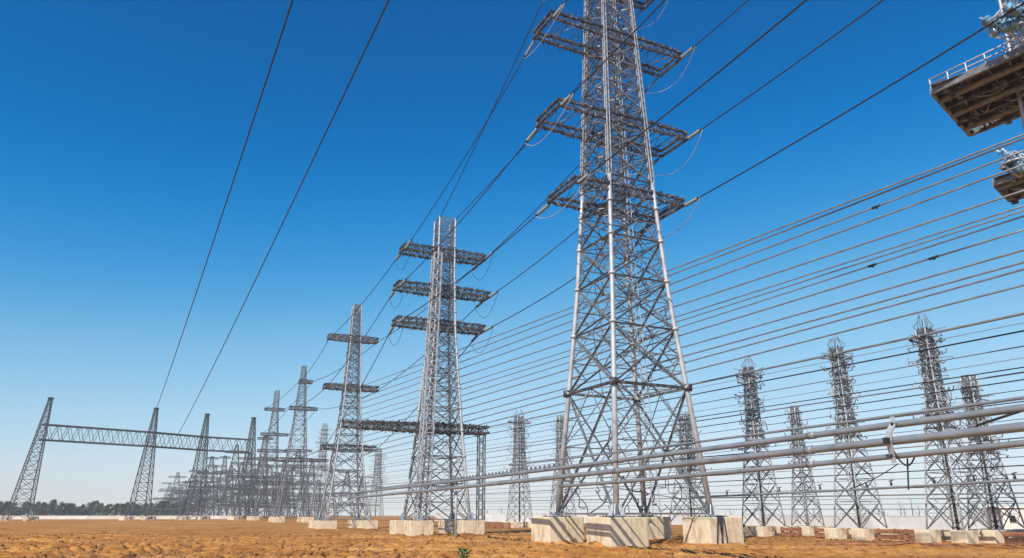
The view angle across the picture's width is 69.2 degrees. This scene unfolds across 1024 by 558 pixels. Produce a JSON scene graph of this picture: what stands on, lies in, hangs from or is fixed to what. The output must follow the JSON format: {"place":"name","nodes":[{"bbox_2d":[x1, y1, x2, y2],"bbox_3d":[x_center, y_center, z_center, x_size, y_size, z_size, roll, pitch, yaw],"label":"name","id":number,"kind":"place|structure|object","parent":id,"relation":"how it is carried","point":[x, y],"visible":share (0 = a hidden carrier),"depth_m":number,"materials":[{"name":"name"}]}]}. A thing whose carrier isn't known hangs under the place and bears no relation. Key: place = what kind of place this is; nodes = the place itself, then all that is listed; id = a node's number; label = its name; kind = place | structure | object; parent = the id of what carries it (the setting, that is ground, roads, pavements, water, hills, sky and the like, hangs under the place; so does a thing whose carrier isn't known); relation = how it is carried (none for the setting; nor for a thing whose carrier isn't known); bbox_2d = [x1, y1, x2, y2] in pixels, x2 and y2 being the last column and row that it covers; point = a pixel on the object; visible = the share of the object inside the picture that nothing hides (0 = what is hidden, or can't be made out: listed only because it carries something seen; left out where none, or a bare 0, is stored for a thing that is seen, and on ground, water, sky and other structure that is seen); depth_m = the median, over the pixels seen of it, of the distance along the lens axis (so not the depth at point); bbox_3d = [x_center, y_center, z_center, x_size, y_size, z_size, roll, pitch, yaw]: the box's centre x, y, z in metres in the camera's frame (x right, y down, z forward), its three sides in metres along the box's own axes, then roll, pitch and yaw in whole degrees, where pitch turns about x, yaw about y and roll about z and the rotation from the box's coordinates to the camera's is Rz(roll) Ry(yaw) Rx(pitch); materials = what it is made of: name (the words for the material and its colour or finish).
{"place":"outdoors","nodes":[
{"label":"outdoors","id":0,"kind":"place"},
{"bbox_2d":[153,472,196,515],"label":"lattice tower","id":1,"kind":"structure","parent":0,"point":[179,489],"depth_m":456.56,"materials":[{"name":"metal"}]},
{"bbox_2d":[185,456,226,515],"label":"lattice tower","id":2,"kind":"structure","parent":0,"point":[212,472],"depth_m":371.04,"materials":[{"name":"metal"}]},
{"bbox_2d":[259,459,300,518],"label":"lattice tower","id":3,"kind":"structure","parent":0,"point":[280,477],"depth_m":362.68,"materials":[{"name":"metal"}]},
{"bbox_2d":[289,460,323,517],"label":"lattice tower","id":4,"kind":"structure","parent":0,"point":[312,478],"depth_m":390.05,"materials":[{"name":"metal"}]},
{"bbox_2d":[0,516,1023,557],"bbox_3d":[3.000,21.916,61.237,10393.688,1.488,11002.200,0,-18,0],"label":"ground","id":5,"kind":"structure","parent":0,"point":[84,529],"depth_m":62.35,"materials":[{"name":"orange soil"}]},
{"bbox_2d":[0,517,11,520],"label":"concrete footing","id":6,"kind":"object","parent":5,"relation":"on","point":[3,518],"visible":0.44,"depth_m":221.61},
{"bbox_2d":[3,397,256,519],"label":"substation gantry","id":7,"kind":"object","parent":6,"relation":"on","point":[149,432],"visible":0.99,"depth_m":254.65,"materials":[{"name":"metal"}]},
{"bbox_2d":[156,0,293,408],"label":"conductor","id":8,"kind":"object","parent":7,"relation":"attached to","point":[236,171],"visible":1,"depth_m":70.76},
{"bbox_2d":[178,0,389,433],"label":"conductor","id":9,"kind":"object","parent":7,"relation":"attached to","point":[302,181],"visible":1,"depth_m":70.28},
{"bbox_2d":[0,515,240,518],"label":"boundary wall","id":10,"kind":"structure","parent":5,"relation":"on","point":[109,517],"depth_m":314.76,"materials":[{"name":"concrete"}]},
{"bbox_2d":[200,455,233,515],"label":"lattice tower","id":11,"kind":"structure","parent":5,"relation":"on","point":[225,479],"depth_m":418.15,"materials":[{"name":"metal"}]},
{"bbox_2d":[198,445,260,515],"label":"lattice tower","id":12,"kind":"structure","parent":5,"relation":"on","point":[227,482],"depth_m":351.43,"materials":[{"name":"metal"}]},
{"bbox_2d":[214,453,271,515],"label":"lattice tower","id":13,"kind":"structure","parent":5,"relation":"on","point":[244,487],"depth_m":367.69,"materials":[{"name":"metal"}]},
{"bbox_2d":[249,516,259,519],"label":"concrete footing","id":14,"kind":"object","parent":5,"relation":"on","point":[254,517],"visible":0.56,"depth_m":240.09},
{"bbox_2d":[249,390,290,515],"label":"lattice pylon","id":15,"kind":"object","parent":14,"relation":"on","point":[277,449],"visible":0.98,"depth_m":252.19,"materials":[{"name":"metal"}]},
{"bbox_2d":[231,436,281,518],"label":"lattice tower","id":16,"kind":"structure","parent":5,"relation":"on","point":[260,462],"depth_m":313.11,"materials":[{"name":"metal"}]},
{"bbox_2d":[268,449,328,516],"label":"lattice tower","id":17,"kind":"structure","parent":5,"relation":"on","point":[299,467],"depth_m":341.53,"materials":[{"name":"metal"}]},
{"bbox_2d":[301,517,313,521],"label":"concrete footing","id":18,"kind":"object","parent":5,"relation":"on","point":[305,519],"visible":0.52,"depth_m":199.29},
{"bbox_2d":[267,366,327,516],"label":"lattice pylon","id":19,"kind":"object","parent":18,"relation":"on","point":[305,382],"visible":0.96,"depth_m":208.18,"materials":[{"name":"metal"}]},
{"bbox_2d":[309,423,332,516],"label":"busbar tower","id":20,"kind":"structure","parent":5,"relation":"on","point":[320,442],"depth_m":234.98,"materials":[{"name":"metal"}]},
{"bbox_2d":[315,520,336,528],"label":"concrete footing","id":21,"kind":"object","parent":5,"relation":"on","point":[326,524],"visible":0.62,"depth_m":134.80,"materials":[{"name":"concrete"}]},
{"bbox_2d":[327,471,368,517],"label":"lattice tower","id":22,"kind":"structure","parent":5,"relation":"on","point":[350,483],"depth_m":459.96,"materials":[{"name":"metal"}]},
{"bbox_2d":[356,519,377,528],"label":"concrete footing","id":23,"kind":"object","parent":5,"relation":"on","point":[368,524],"visible":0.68,"depth_m":137.72,"materials":[{"name":"concrete"}]},
{"bbox_2d":[317,304,403,519],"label":"lattice pylon","id":24,"kind":"object","parent":23,"relation":"on","point":[355,338],"visible":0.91,"depth_m":146.68,"materials":[{"name":"metal"}]},
{"bbox_2d":[358,229,1023,432],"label":"conductor","id":25,"kind":"object","parent":24,"relation":"attached to","point":[992,239],"visible":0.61,"depth_m":55.90,"materials":[{"name":"metal"}]},
{"bbox_2d":[362,134,1023,385],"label":"conductor","id":26,"kind":"object","parent":24,"relation":"attached to","point":[987,148],"visible":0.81,"depth_m":56.15,"materials":[{"name":"metal"}]},
{"bbox_2d":[363,284,1023,453],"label":"conductor","id":27,"kind":"object","parent":24,"relation":"attached to","point":[991,293],"visible":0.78,"depth_m":54.28,"materials":[{"name":"metal"}]},
{"bbox_2d":[364,205,1023,413],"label":"conductor","id":28,"kind":"object","parent":24,"relation":"attached to","point":[774,285],"visible":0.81,"depth_m":56.01,"materials":[{"name":"metal"}]},
{"bbox_2d":[365,261,1023,441],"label":"conductor","id":29,"kind":"object","parent":24,"relation":"attached to","point":[997,269],"visible":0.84,"depth_m":54.99,"materials":[{"name":"metal"}]},
{"bbox_2d":[365,268,1023,447],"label":"conductor","id":30,"kind":"object","parent":24,"relation":"attached to","point":[990,278],"visible":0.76,"depth_m":54.37,"materials":[{"name":"metal"}]},
{"bbox_2d":[368,448,388,516],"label":"busbar tower","id":31,"kind":"structure","parent":5,"relation":"on","point":[377,475],"depth_m":267.61,"materials":[{"name":"metal"}]},
{"bbox_2d":[389,519,409,533],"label":"concrete footing","id":32,"kind":"object","parent":5,"relation":"on","point":[397,526],"visible":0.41,"depth_m":96.78,"materials":[{"name":"concrete"}]},
{"bbox_2d":[404,519,433,535],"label":"concrete footing","id":33,"kind":"object","parent":5,"relation":"on","point":[412,527],"visible":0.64,"depth_m":91.15,"materials":[{"name":"concrete"}]},
{"bbox_2d":[357,216,490,519],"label":"lattice pylon","id":34,"kind":"object","parent":33,"relation":"on","point":[436,328],"visible":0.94,"depth_m":101.85,"materials":[{"name":"metal"}]},
{"bbox_2d":[383,322,1023,449],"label":"conductor","id":35,"kind":"object","parent":34,"relation":"attached to","point":[810,365],"visible":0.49,"depth_m":93.69,"materials":[{"name":"metal"}]},
{"bbox_2d":[438,520,454,533],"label":"concrete footing","id":36,"kind":"object","parent":5,"relation":"on","point":[445,526],"visible":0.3,"depth_m":99.45,"materials":[{"name":"concrete"}]},
{"bbox_2d":[449,478,462,536],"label":"support post","id":37,"kind":"object","parent":5,"relation":"on","point":[455,525],"visible":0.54,"depth_m":77.94,"materials":[{"name":"metal"}]},
{"bbox_2d":[348,404,1023,493],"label":"busbar","id":38,"kind":"object","parent":37,"relation":"on","point":[1002,410],"visible":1,"depth_m":38.36,"materials":[{"name":"metal"}]},
{"bbox_2d":[882,416,896,462],"bbox_3d":[15.889,6.680,30.789,1.129,1.885,0.451,8,-19,-23],"label":"tube clamp","id":39,"kind":"object","parent":38,"relation":"attached to","point":[887,440],"visible":0.83,"depth_m":30.64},
{"bbox_2d":[348,422,1023,498],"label":"busbar","id":40,"kind":"object","parent":39,"relation":"attached to","point":[960,433],"visible":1,"depth_m":36.20,"materials":[{"name":"metal"}]},
{"bbox_2d":[559,440,1023,487],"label":"busbar","id":41,"kind":"object","parent":39,"relation":"attached to","point":[971,448],"visible":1,"depth_m":33.81,"materials":[{"name":"metal"}]},
{"bbox_2d":[457,519,484,533],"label":"concrete footing","id":42,"kind":"object","parent":5,"relation":"on","point":[476,526],"visible":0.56,"depth_m":93.76,"materials":[{"name":"concrete"}]},
{"bbox_2d":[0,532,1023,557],"bbox_3d":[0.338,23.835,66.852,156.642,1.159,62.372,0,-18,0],"label":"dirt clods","id":43,"kind":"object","parent":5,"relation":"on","point":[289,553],"visible":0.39,"depth_m":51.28,"materials":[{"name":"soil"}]},
{"bbox_2d":[520,522,527,527],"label":"concrete footing","id":44,"kind":"object","parent":5,"relation":"on","point":[523,524],"visible":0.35,"depth_m":152.87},
{"bbox_2d":[504,409,532,521],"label":"busbar tower","id":45,"kind":"structure","parent":44,"relation":"on","point":[521,430],"depth_m":154.52,"materials":[{"name":"metal"}]},
{"bbox_2d":[368,330,1023,456],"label":"conductor","id":46,"kind":"object","parent":45,"relation":"attached to","point":[788,376],"visible":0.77,"depth_m":82.76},
{"bbox_2d":[368,492,1023,502],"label":"conductor","id":47,"kind":"object","parent":45,"relation":"attached to","point":[779,496],"visible":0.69,"depth_m":81.31,"materials":[{"name":"metal"}]},
{"bbox_2d":[371,346,1023,460],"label":"conductor","id":48,"kind":"object","parent":45,"relation":"attached to","point":[788,387],"visible":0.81,"depth_m":82.48,"materials":[{"name":"metal"}]},
{"bbox_2d":[531,515,583,542],"bbox_3d":[4.052,22.523,65.979,3.480,2.940,3.483,8,-20,-25],"label":"concrete footing","id":49,"kind":"object","parent":5,"relation":"on","point":[553,528],"visible":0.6,"depth_m":64.73,"materials":[{"name":"concrete"}]},
{"bbox_2d":[547,415,575,515],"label":"busbar tower","id":50,"kind":"structure","parent":5,"relation":"on","point":[558,444],"depth_m":149.47,"materials":[{"name":"metal"}]},
{"bbox_2d":[389,474,1021,498],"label":"conductor","id":51,"kind":"object","parent":50,"relation":"attached to","point":[790,483],"visible":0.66,"depth_m":89.01,"materials":[{"name":"metal"}]},
{"bbox_2d":[586,515,648,546],"bbox_3d":[8.196,19.930,57.840,3.480,2.940,3.498,8,-20,-25],"label":"concrete footing","id":52,"kind":"object","parent":5,"relation":"on","point":[614,531],"visible":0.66,"depth_m":56.57,"materials":[{"name":"concrete"}]},
{"bbox_2d":[532,0,720,516],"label":"lattice pylon","id":53,"kind":"object","parent":52,"relation":"on","point":[606,111],"visible":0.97,"depth_m":71.63,"materials":[{"name":"metal"}]},
{"bbox_2d":[524,40,534,57],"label":"insulator string","id":54,"kind":"object","parent":53,"relation":"attached to","point":[529,48],"visible":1,"depth_m":77.76,"materials":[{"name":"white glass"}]},
{"bbox_2d":[412,58,523,238],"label":"conductor","id":55,"kind":"object","parent":54,"relation":"hanging from","point":[473,142],"visible":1,"depth_m":87.36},
{"bbox_2d":[560,93,573,106],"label":"insulator string","id":56,"kind":"object","parent":53,"relation":"attached to","point":[565,100],"visible":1,"depth_m":69.26,"materials":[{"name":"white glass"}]},
{"bbox_2d":[573,0,665,92],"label":"conductor","id":57,"kind":"object","parent":56,"relation":"attached to","point":[662,2],"visible":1,"depth_m":60.96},
{"bbox_2d":[577,172,591,183],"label":"insulator string","id":58,"kind":"object","parent":53,"relation":"attached to","point":[582,179],"visible":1,"depth_m":67.12,"materials":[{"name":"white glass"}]},
{"bbox_2d":[591,0,806,172],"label":"conductor","id":59,"kind":"object","parent":58,"relation":"attached to","point":[752,44],"visible":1,"depth_m":51.51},
{"bbox_2d":[359,137,1023,392],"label":"conductor","id":60,"kind":"object","parent":53,"relation":"attached to","point":[979,155],"visible":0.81,"depth_m":56.37,"materials":[{"name":"metal"}]},
{"bbox_2d":[684,197,699,206],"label":"insulator string","id":61,"kind":"object","parent":53,"relation":"attached to","point":[693,200],"visible":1,"depth_m":72.19,"materials":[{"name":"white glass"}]},
{"bbox_2d":[700,2,1023,196],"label":"conductor","id":62,"kind":"object","parent":61,"relation":"attached to","point":[973,34],"visible":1,"depth_m":52.88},
{"bbox_2d":[361,164,1023,402],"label":"conductor","id":63,"kind":"object","parent":53,"relation":"attached to","point":[988,177],"visible":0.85,"depth_m":56.01,"materials":[{"name":"metal"}]},
{"bbox_2d":[361,150,1023,397],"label":"conductor","id":64,"kind":"object","parent":53,"relation":"attached to","point":[992,162],"visible":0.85,"depth_m":57.20,"materials":[{"name":"metal"}]},
{"bbox_2d":[361,190,1023,408],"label":"conductor","id":65,"kind":"object","parent":53,"relation":"attached to","point":[772,273],"visible":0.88,"depth_m":56.10,"materials":[{"name":"metal"}]},
{"bbox_2d":[362,209,1023,419],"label":"conductor","id":66,"kind":"object","parent":53,"relation":"attached to","point":[773,290],"visible":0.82,"depth_m":55.68,"materials":[{"name":"metal"}]},
{"bbox_2d":[363,249,1023,436],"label":"conductor","id":67,"kind":"object","parent":53,"relation":"attached to","point":[990,259],"visible":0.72,"depth_m":54.91,"materials":[{"name":"metal"}]},
{"bbox_2d":[365,215,1023,424],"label":"conductor","id":68,"kind":"object","parent":53,"relation":"attached to","point":[775,296],"visible":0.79,"depth_m":55.96,"materials":[{"name":"metal"}]},
{"bbox_2d":[687,129,701,139],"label":"insulator string","id":69,"kind":"object","parent":53,"relation":"attached to","point":[695,133],"visible":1,"depth_m":75.55,"materials":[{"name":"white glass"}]},
{"bbox_2d":[702,0,883,128],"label":"conductor","id":70,"kind":"object","parent":69,"relation":"attached to","point":[797,61],"visible":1,"depth_m":63.04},
{"bbox_2d":[509,396,1023,465],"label":"busbar","id":71,"kind":"object","parent":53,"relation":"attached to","point":[889,416],"visible":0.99,"depth_m":35.15,"materials":[{"name":"metal"}]},
{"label":"insulator string","id":72,"kind":"object","parent":53,"relation":"attached to","visible":0},
{"bbox_2d":[440,0,542,216],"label":"conductor","id":73,"kind":"object","parent":72,"relation":"attached to","point":[496,102],"visible":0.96,"depth_m":91.24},
{"bbox_2d":[633,515,671,539],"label":"concrete footing","id":74,"kind":"object","parent":5,"relation":"on","point":[659,528],"visible":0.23,"depth_m":68.72,"materials":[{"name":"concrete"}]},
{"bbox_2d":[669,413,711,521],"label":"busbar tower","id":75,"kind":"structure","parent":5,"relation":"on","point":[686,437],"depth_m":109.68,"materials":[{"name":"metal"}]},
{"bbox_2d":[363,389,1023,479],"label":"conductor","id":76,"kind":"object","parent":75,"relation":"attached to","point":[783,422],"visible":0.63,"depth_m":89.77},
{"bbox_2d":[401,456,1023,494],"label":"conductor","id":77,"kind":"object","parent":75,"relation":"attached to","point":[810,469],"visible":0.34,"depth_m":85.71,"materials":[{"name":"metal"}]},
{"bbox_2d":[435,513,988,529],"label":"boundary wall","id":78,"kind":"structure","parent":5,"relation":"on","point":[910,522],"depth_m":148.21,"materials":[{"name":"concrete"}]},
{"bbox_2d":[682,515,743,543],"bbox_3d":[16.742,21.190,61.795,3.480,2.940,3.510,8,-20,-25],"label":"concrete footing","id":79,"kind":"object","parent":5,"relation":"on","point":[698,529],"visible":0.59,"depth_m":60.67,"materials":[{"name":"concrete"}]},
{"bbox_2d":[753,526,772,536],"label":"concrete footing","id":80,"kind":"object","parent":5,"relation":"on","point":[763,531],"visible":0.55,"depth_m":86.42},
{"bbox_2d":[731,357,785,526],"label":"busbar tower","id":81,"kind":"structure","parent":80,"relation":"on","point":[749,378],"depth_m":92.30,"materials":[{"name":"metal"}]},
{"bbox_2d":[824,528,846,539],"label":"concrete footing","id":82,"kind":"object","parent":5,"relation":"on","point":[836,533],"visible":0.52,"depth_m":76.95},
{"bbox_2d":[819,334,887,528],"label":"busbar tower","id":83,"kind":"structure","parent":82,"relation":"on","point":[839,359],"depth_m":79.75,"materials":[{"name":"metal"}]},
{"bbox_2d":[851,528,874,540],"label":"concrete footing","id":84,"kind":"object","parent":5,"relation":"on","point":[866,534],"visible":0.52,"depth_m":73.95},
{"bbox_2d":[876,528,914,541],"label":"rusty barrier","id":85,"kind":"object","parent":5,"relation":"on","point":[906,536],"visible":0.69,"depth_m":71.98,"materials":[{"name":"metal"}]},
{"bbox_2d":[814,541,1019,545],"bbox_3d":[33.157,21.069,58.883,17.942,0.485,0.200,-1,-18,3],"label":"ground pipe","id":86,"kind":"object","parent":5,"relation":"on","point":[887,544],"visible":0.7,"depth_m":58.97,"materials":[{"name":"metal"}]},
{"bbox_2d":[914,530,941,542],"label":"concrete footing","id":87,"kind":"object","parent":5,"relation":"on","point":[928,536],"visible":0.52,"depth_m":67.51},
{"bbox_2d":[950,530,979,543],"bbox_3d":[39.602,22.847,64.848,1.530,1.637,1.544,8,-19,-23],"label":"concrete footing","id":88,"kind":"object","parent":5,"relation":"on","point":[965,536],"visible":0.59,"depth_m":64.41,"materials":[{"name":"concrete"}]},
{"bbox_2d":[906,313,991,529],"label":"busbar tower","id":89,"kind":"structure","parent":88,"relation":"on","point":[934,399],"depth_m":70.08,"materials":[{"name":"metal"}]},
{"bbox_2d":[368,371,1023,469],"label":"conductor","id":90,"kind":"object","parent":89,"relation":"attached to","point":[784,407],"visible":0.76,"depth_m":84.23,"materials":[{"name":"metal"}]},
{"bbox_2d":[369,367,1023,466],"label":"conductor","id":91,"kind":"object","parent":89,"relation":"attached to","point":[792,402],"visible":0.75,"depth_m":82.51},
{"bbox_2d":[369,401,1023,480],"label":"conductor","id":92,"kind":"object","parent":89,"relation":"attached to","point":[862,421],"visible":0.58,"depth_m":71.79,"materials":[{"name":"metal"}]},
{"bbox_2d":[372,379,1023,474],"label":"conductor","id":93,"kind":"object","parent":89,"relation":"attached to","point":[794,413],"visible":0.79,"depth_m":81.22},
{"bbox_2d":[382,465,1023,498],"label":"conductor","id":94,"kind":"object","parent":89,"relation":"attached to","point":[784,478],"visible":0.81,"depth_m":81.33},
{"bbox_2d":[403,437,1023,488],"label":"conductor","id":95,"kind":"object","parent":89,"relation":"attached to","point":[855,451],"visible":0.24,"depth_m":75.19,"materials":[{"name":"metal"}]},
{"bbox_2d":[490,312,1023,426],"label":"busbar","id":96,"kind":"object","parent":89,"relation":"attached to","point":[931,333],"visible":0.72,"depth_m":80.60,"materials":[{"name":"metal"}]},
{"bbox_2d":[690,478,1023,497],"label":"busbar","id":97,"kind":"object","parent":89,"relation":"attached to","point":[928,485],"visible":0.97,"depth_m":71.60,"materials":[{"name":"metal"}]},
{"bbox_2d":[929,0,1023,204],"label":"lattice pylon","id":98,"kind":"object","parent":5,"relation":"on","point":[984,97],"visible":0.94,"depth_m":50.16,"materials":[{"name":"metal"}]},
{"bbox_2d":[977,530,1004,543],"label":"concrete footing","id":99,"kind":"object","parent":5,"relation":"on","point":[990,536],"visible":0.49,"depth_m":65.75,"materials":[{"name":"concrete"}]},
{"bbox_2d":[985,507,1023,529],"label":"building","id":100,"kind":"structure","parent":5,"relation":"on","point":[1011,524],"depth_m":104.36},
{"bbox_2d":[1003,531,1023,543],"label":"rusty barrier","id":101,"kind":"object","parent":5,"relation":"on","point":[1007,539],"visible":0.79,"depth_m":61.02,"materials":[{"name":"metal"}]},
{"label":"concrete footing","id":102,"kind":"object","parent":5,"relation":"on","visible":0},
{"bbox_2d":[953,374,1023,528],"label":"busbar tower","id":103,"kind":"structure","parent":102,"relation":"on","point":[970,391],"depth_m":74.07,"materials":[{"name":"metal"}]},
{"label":"concrete footing","id":104,"kind":"object","parent":5,"relation":"on","visible":0},
{"bbox_2d":[784,401,824,525],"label":"busbar tower","id":105,"kind":"structure","parent":104,"relation":"on","point":[795,418],"depth_m":95.37,"materials":[{"name":"metal"}]},
{"bbox_2d":[0,0,1023,515],"label":"sky","id":106,"kind":"structure","parent":0,"point":[125,125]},
{"bbox_2d":[363,497,1023,504],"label":"conductor","id":107,"kind":"object","parent":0,"point":[740,500],"visible":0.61,"depth_m":106.06,"materials":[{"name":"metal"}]},
{"bbox_2d":[369,357,1023,464],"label":"conductor","id":108,"kind":"object","parent":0,"point":[786,396],"visible":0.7,"depth_m":99.31,"materials":[{"name":"metal"}]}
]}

